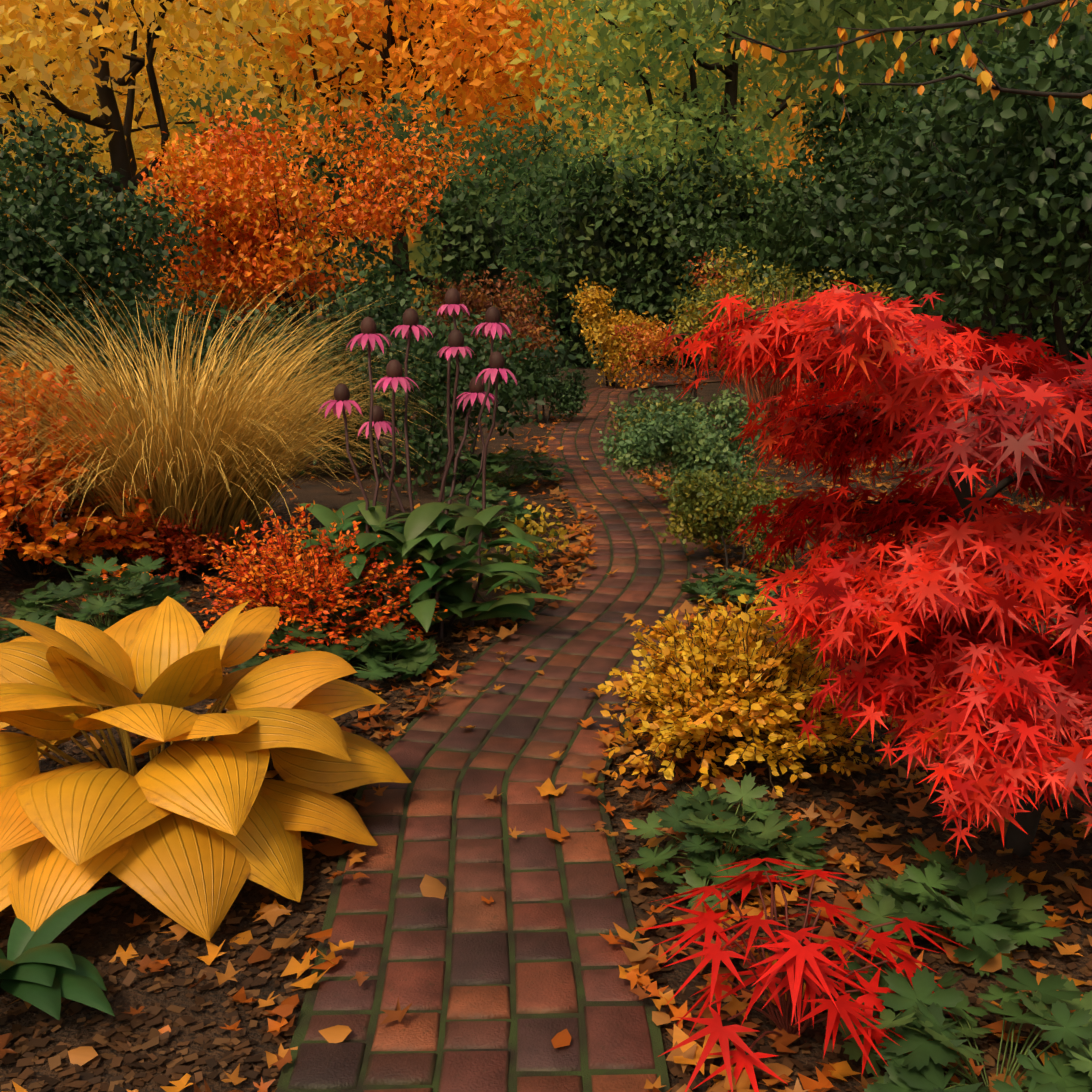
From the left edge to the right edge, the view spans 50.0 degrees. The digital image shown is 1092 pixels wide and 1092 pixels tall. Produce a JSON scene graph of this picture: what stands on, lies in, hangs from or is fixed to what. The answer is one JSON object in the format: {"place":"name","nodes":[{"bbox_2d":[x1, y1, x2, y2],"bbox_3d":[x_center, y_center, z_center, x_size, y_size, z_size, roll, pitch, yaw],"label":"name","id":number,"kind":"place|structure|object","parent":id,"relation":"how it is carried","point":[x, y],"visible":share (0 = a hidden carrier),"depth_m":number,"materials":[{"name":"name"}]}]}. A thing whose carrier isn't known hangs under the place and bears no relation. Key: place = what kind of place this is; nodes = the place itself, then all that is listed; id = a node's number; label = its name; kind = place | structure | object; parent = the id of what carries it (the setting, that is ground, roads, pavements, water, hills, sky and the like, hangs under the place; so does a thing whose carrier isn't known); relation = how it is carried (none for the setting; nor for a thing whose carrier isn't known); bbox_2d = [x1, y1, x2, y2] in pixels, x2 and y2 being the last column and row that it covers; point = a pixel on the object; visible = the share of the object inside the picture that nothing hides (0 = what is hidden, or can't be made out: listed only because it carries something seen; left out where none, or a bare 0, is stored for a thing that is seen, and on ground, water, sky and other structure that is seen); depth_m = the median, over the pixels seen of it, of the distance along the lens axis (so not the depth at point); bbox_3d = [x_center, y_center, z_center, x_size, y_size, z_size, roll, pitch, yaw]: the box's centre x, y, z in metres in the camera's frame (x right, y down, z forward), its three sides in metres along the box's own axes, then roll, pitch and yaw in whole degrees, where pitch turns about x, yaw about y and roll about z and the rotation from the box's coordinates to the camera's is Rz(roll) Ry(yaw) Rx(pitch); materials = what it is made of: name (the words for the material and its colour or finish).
{"place":"outdoors","nodes":[
{"label":"outdoors","id":0,"kind":"place"},
{"bbox_2d":[0,0,856,316],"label":"woodland backdrop","id":1,"kind":"structure","parent":0,"point":[416,254],"depth_m":78.88,"materials":[{"name":"orange plant"}]},
{"bbox_2d":[0,315,1091,1091],"bbox_3d":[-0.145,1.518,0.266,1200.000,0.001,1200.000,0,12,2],"label":"ground","id":2,"kind":"structure","parent":0,"point":[310,489],"depth_m":3.29,"materials":[{"name":"soil"}]},
{"bbox_2d":[0,612,52,642],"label":"green mound","id":3,"kind":"object","parent":2,"relation":"on","point":[33,617],"depth_m":4.53,"materials":[{"name":"green plant"}]},
{"bbox_2d":[0,555,191,637],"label":"green mound","id":4,"kind":"object","parent":2,"relation":"on","point":[92,607],"depth_m":5.20,"materials":[{"name":"green plant"}]},
{"bbox_2d":[0,0,221,192],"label":"tree","id":5,"kind":"object","parent":2,"relation":"on","point":[78,145],"depth_m":33.54,"materials":[{"name":"yellow plant"}]},
{"bbox_2d":[0,101,224,393],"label":"evergreen","id":6,"kind":"object","parent":2,"relation":"on","point":[97,262],"depth_m":11.17,"materials":[{"name":"green plant"}]},
{"bbox_2d":[0,0,295,335],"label":"tree","id":7,"kind":"object","parent":2,"relation":"on","point":[192,83],"depth_m":28.65,"materials":[{"name":"yellow plant"}]},
{"bbox_2d":[0,270,344,430],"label":"evergreen","id":8,"kind":"object","parent":2,"relation":"on","point":[209,335],"depth_m":9.98,"materials":[{"name":"plant"}]},
{"bbox_2d":[0,0,381,366],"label":"tree","id":9,"kind":"object","parent":2,"relation":"on","point":[18,16],"depth_m":22.08,"materials":[{"name":"yellow plant"}]},
{"bbox_2d":[0,596,410,940],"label":"hosta","id":10,"kind":"object","parent":2,"relation":"on","point":[191,836],"depth_m":3.04,"materials":[{"name":"yellow plant"}]},
{"bbox_2d":[0,220,454,572],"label":"ornamental grass","id":11,"kind":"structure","parent":2,"relation":"on","point":[219,462],"depth_m":6.22,"materials":[{"name":"yellow plant"}]},
{"bbox_2d":[110,145,397,344],"bbox_3d":[-5.495,-5.166,21.196,5.279,4.276,5.513,0,12,2],"label":"evergreen","id":12,"kind":"object","parent":2,"relation":"on","point":[328,292],"depth_m":21.73,"materials":[{"name":"plant"}]},
{"bbox_2d":[111,90,484,360],"bbox_3d":[-3.464,-4.043,16.017,5.166,4.264,5.192,0,12,2],"label":"shrub","id":13,"kind":"object","parent":2,"relation":"on","point":[240,197],"depth_m":14.93,"materials":[{"name":"orange plant"}]},
{"bbox_2d":[189,501,447,659],"bbox_3d":[-0.975,0.155,5.024,1.105,0.670,1.142,0,12,2],"label":"orange bush","id":14,"kind":"object","parent":2,"relation":"on","point":[295,581],"depth_m":4.91,"materials":[{"name":"orange plant"}]},
{"bbox_2d":[230,602,416,679],"bbox_3d":[-0.915,0.398,4.840,0.828,0.260,0.788,0,12,2],"label":"mound","id":15,"kind":"object","parent":2,"relation":"on","point":[373,663],"depth_m":4.72,"materials":[{"name":"green plant"}]},
{"bbox_2d":[228,261,439,476],"bbox_3d":[-1.790,-1.580,10.579,1.798,1.925,2.846,0,12,2],"label":"evergreen","id":16,"kind":"object","parent":2,"relation":"on","point":[387,316],"depth_m":9.94,"materials":[{"name":"green plant"}]},
{"bbox_2d":[124,0,554,338],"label":"tree","id":17,"kind":"object","parent":2,"relation":"on","point":[293,71],"depth_m":33.73,"materials":[{"name":"plant"}]},
{"bbox_2d":[342,621,439,680],"bbox_3d":[-0.647,0.424,4.822,0.456,0.217,0.416,0,12,2],"label":"green mound","id":18,"kind":"object","parent":2,"relation":"on","point":[420,654],"depth_m":4.78,"materials":[{"name":"green plant"}]},
{"bbox_2d":[253,0,591,344],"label":"tree","id":19,"kind":"object","parent":2,"relation":"on","point":[481,22],"depth_m":31.75,"materials":[{"name":"orange plant"}]},
{"bbox_2d":[273,309,575,648],"bbox_3d":[-0.576,-0.304,5.256,1.432,1.507,1.309,0,12,2],"label":"coneflower","id":20,"kind":"object","parent":2,"relation":"on","point":[415,537],"depth_m":5.30,"materials":[{"name":"green plant"}]},
{"bbox_2d":[318,304,516,439],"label":"coneflower petals","id":21,"kind":"object","parent":20,"relation":"attached to","point":[405,382],"visible":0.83,"depth_m":5.40,"materials":[{"name":"pink plant"}]},
{"bbox_2d":[334,288,504,423],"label":"coneflower centers","id":22,"kind":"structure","parent":20,"relation":"attached to","point":[410,318],"depth_m":5.41,"materials":[{"name":"brown plant"}]},
{"bbox_2d":[327,305,588,499],"bbox_3d":[-0.765,-1.195,9.514,1.839,1.484,2.577,-6,13,-25],"label":"evergreen","id":23,"kind":"object","parent":2,"relation":"on","point":[435,385],"depth_m":9.02,"materials":[{"name":"green plant"}]},
{"bbox_2d":[293,81,629,330],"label":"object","id":24,"kind":"object","parent":2,"relation":"on","point":[503,159],"depth_m":25.85,"materials":[{"name":"green plant"}]},
{"bbox_2d":[406,174,527,366],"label":"hedge","id":25,"kind":"object","parent":2,"relation":"on","point":[449,261],"depth_m":22.99,"materials":[{"name":"green plant"}]},
{"bbox_2d":[415,267,561,386],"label":"red brown shrub","id":26,"kind":"object","parent":2,"relation":"on","point":[474,299],"depth_m":18.32,"materials":[{"name":"plant"}]},
{"bbox_2d":[433,482,545,528],"bbox_3d":[-0.396,-0.267,7.730,0.820,0.339,0.832,0,12,2],"label":"green mound","id":27,"kind":"object","parent":2,"relation":"on","point":[496,493],"depth_m":7.67,"materials":[{"name":"green plant"}]},
{"bbox_2d":[275,381,718,1091],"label":"brick path","id":28,"kind":"structure","parent":2,"relation":"on","point":[585,1071],"depth_m":2.91,"materials":[{"name":"brown brick"}]},
{"bbox_2d":[442,445,575,487],"bbox_3d":[-0.299,-0.644,9.451,1.084,0.348,1.022,0,12,2],"label":"green mound","id":29,"kind":"object","parent":2,"relation":"on","point":[492,465],"depth_m":9.40,"materials":[{"name":"green plant"}]},
{"bbox_2d":[475,504,574,594],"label":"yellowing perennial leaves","id":30,"kind":"object","parent":2,"relation":"on","point":[538,528],"visible":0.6,"depth_m":6.68,"materials":[{"name":"yellow plant"}]},
{"bbox_2d":[358,0,725,335],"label":"tree","id":31,"kind":"object","parent":2,"relation":"on","point":[571,122],"depth_m":39.21,"materials":[{"name":"plant"}]},
{"bbox_2d":[0,405,1091,1091],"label":"fallen leaves","id":32,"kind":"object","parent":2,"relation":"on","point":[642,959],"visible":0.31,"depth_m":3.11,"materials":[{"name":"orange plant"}]},
{"bbox_2d":[838,965,1091,1091],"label":"geranium","id":33,"kind":"object","parent":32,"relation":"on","point":[919,1067],"depth_m":2.25,"materials":[{"name":"green plant"}]},
{"bbox_2d":[0,504,1091,1091],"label":"mulch chips","id":34,"kind":"object","parent":2,"relation":"on","point":[82,1080],"visible":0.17,"depth_m":2.79,"materials":[{"name":"brown wood"}]},
{"bbox_2d":[0,886,121,1019],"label":"rosette leaves","id":35,"kind":"object","parent":34,"relation":"on","point":[38,970],"visible":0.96,"depth_m":2.52,"materials":[{"name":"green plant"}]},
{"bbox_2d":[0,352,167,582],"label":"amber shrub","id":36,"kind":"object","parent":34,"relation":"on","point":[72,531],"depth_m":6.08,"materials":[{"name":"orange plant"}]},
{"bbox_2d":[124,509,234,583],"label":"red shrub","id":37,"kind":"object","parent":34,"relation":"on","point":[183,551],"depth_m":6.26,"materials":[{"name":"plant"}]},
{"bbox_2d":[598,589,897,796],"bbox_3d":[0.659,0.443,3.887,0.964,0.579,0.929,0,12,2],"label":"yellow shrub","id":38,"kind":"object","parent":34,"relation":"on","point":[760,708],"depth_m":3.71,"materials":[{"name":"yellow plant"}]},
{"bbox_2d":[502,347,591,423],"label":"round shrub","id":39,"kind":"object","parent":2,"relation":"on","point":[570,397],"depth_m":13.97,"materials":[{"name":"green plant"}]},
{"bbox_2d":[564,276,665,387],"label":"yellow shrub","id":40,"kind":"object","parent":2,"relation":"on","point":[592,297],"depth_m":18.88,"materials":[{"name":"yellow plant"}]},
{"bbox_2d":[487,0,812,206],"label":"foliage","id":41,"kind":"object","parent":2,"relation":"on","point":[632,13],"depth_m":28.07,"materials":[{"name":"green plant"}]},
{"bbox_2d":[603,384,716,454],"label":"green shrub","id":42,"kind":"object","parent":2,"relation":"on","point":[637,414],"depth_m":11.19,"materials":[{"name":"green plant"}]},
{"bbox_2d":[596,387,767,506],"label":"green shrub","id":43,"kind":"object","parent":2,"relation":"on","point":[703,451],"depth_m":8.08,"materials":[{"name":"green plant"}]},
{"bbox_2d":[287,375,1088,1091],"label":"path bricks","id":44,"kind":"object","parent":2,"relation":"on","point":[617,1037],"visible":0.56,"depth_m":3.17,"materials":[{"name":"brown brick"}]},
{"bbox_2d":[608,252,770,401],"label":"rust shrub","id":45,"kind":"object","parent":2,"relation":"on","point":[650,344],"depth_m":14.68,"materials":[{"name":"orange plant"}]},
{"bbox_2d":[625,773,827,910],"bbox_3d":[0.488,0.782,3.155,0.548,0.221,0.539,0,12,2],"label":"geranium","id":46,"kind":"object","parent":2,"relation":"on","point":[696,808],"depth_m":3.12,"materials":[{"name":"green plant"}]},
{"bbox_2d":[680,568,775,605],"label":"plant","id":47,"kind":"object","parent":2,"relation":"on","point":[747,588],"depth_m":5.85,"materials":[{"name":"green plant"}]},
{"bbox_2d":[655,463,811,573],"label":"olive shrub","id":48,"kind":"object","parent":2,"relation":"on","point":[716,500],"depth_m":6.56,"materials":[{"name":"green plant"}]},
{"bbox_2d":[709,286,821,458],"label":"twiggy shrub stems","id":49,"kind":"object","parent":2,"relation":"on","point":[776,387],"visible":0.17,"depth_m":10.95,"materials":[{"name":"brown plant"}]},
{"bbox_2d":[728,397,782,455],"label":"twiggy shrub leaves","id":50,"kind":"object","parent":49,"relation":"attached to","point":[751,453],"visible":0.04,"depth_m":11.08,"materials":[{"name":"green plant"}]},
{"bbox_2d":[665,242,893,369],"bbox_3d":[2.700,-2.510,13.846,2.662,2.153,2.780,0,12,2],"label":"yellow green shrub","id":51,"kind":"object","parent":2,"relation":"on","point":[695,313],"depth_m":13.83,"materials":[{"name":"plant"}]},
{"bbox_2d":[509,144,1091,370],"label":"hedge","id":52,"kind":"object","parent":2,"relation":"on","point":[602,197],"depth_m":23.80,"materials":[{"name":"green plant"}]},
{"bbox_2d":[636,858,972,1091],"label":"maple seedling","id":53,"kind":"object","parent":2,"relation":"on","point":[814,971],"depth_m":2.36,"materials":[{"name":"red plant"}]},
{"bbox_2d":[700,6,923,193],"bbox_3d":[11.606,-15.049,36.685,14.145,17.057,12.939,10,16,38],"label":"tree","id":54,"kind":"object","parent":2,"relation":"on","point":[792,115],"depth_m":39.48,"materials":[{"name":"orange plant"}]},
{"bbox_2d":[651,75,995,384],"bbox_3d":[4.760,-5.157,19.151,5.985,5.124,5.698,0,12,2],"label":"bush","id":55,"kind":"object","parent":2,"relation":"on","point":[708,240],"depth_m":18.78,"materials":[{"name":"green plant"}]},
{"bbox_2d":[648,280,1091,856],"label":"japanese maple","id":56,"kind":"object","parent":2,"relation":"on","point":[1034,700],"depth_m":2.67,"materials":[{"name":"red plant"}]},
{"bbox_2d":[650,0,1091,341],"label":"tree","id":57,"kind":"object","parent":2,"relation":"on","point":[823,18],"depth_m":17.76,"materials":[{"name":"green plant"}]},
{"bbox_2d":[715,0,1085,178],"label":"tree","id":58,"kind":"object","parent":2,"relation":"on","point":[767,125],"depth_m":25.28,"materials":[{"name":"plant"}]},
{"bbox_2d":[831,956,994,1050],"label":"geranium","id":59,"kind":"object","parent":2,"relation":"on","point":[966,1031],"depth_m":2.46,"materials":[{"name":"green plant"}]},
{"bbox_2d":[762,26,1091,343],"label":"bush","id":60,"kind":"object","parent":2,"relation":"on","point":[821,218],"depth_m":15.98,"materials":[{"name":"green plant"}]},
{"bbox_2d":[808,0,1091,488],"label":"bush","id":61,"kind":"object","parent":2,"relation":"on","point":[1017,169],"depth_m":7.64,"materials":[{"name":"green plant"}]},
{"bbox_2d":[851,837,1066,976],"bbox_3d":[0.978,0.858,2.837,0.497,0.207,0.482,0,12,2],"label":"geranium","id":62,"kind":"object","parent":2,"relation":"on","point":[984,914],"depth_m":2.79,"materials":[{"name":"green plant"}]},
{"bbox_2d":[479,81,806,310],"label":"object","id":63,"kind":"object","parent":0,"point":[654,129],"depth_m":26.70,"materials":[{"name":"green plant"}]},
{"bbox_2d":[728,0,1091,142],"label":"branch","id":64,"kind":"object","parent":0,"point":[969,58],"depth_m":3.69,"materials":[{"name":"orange plant"}]}
]}

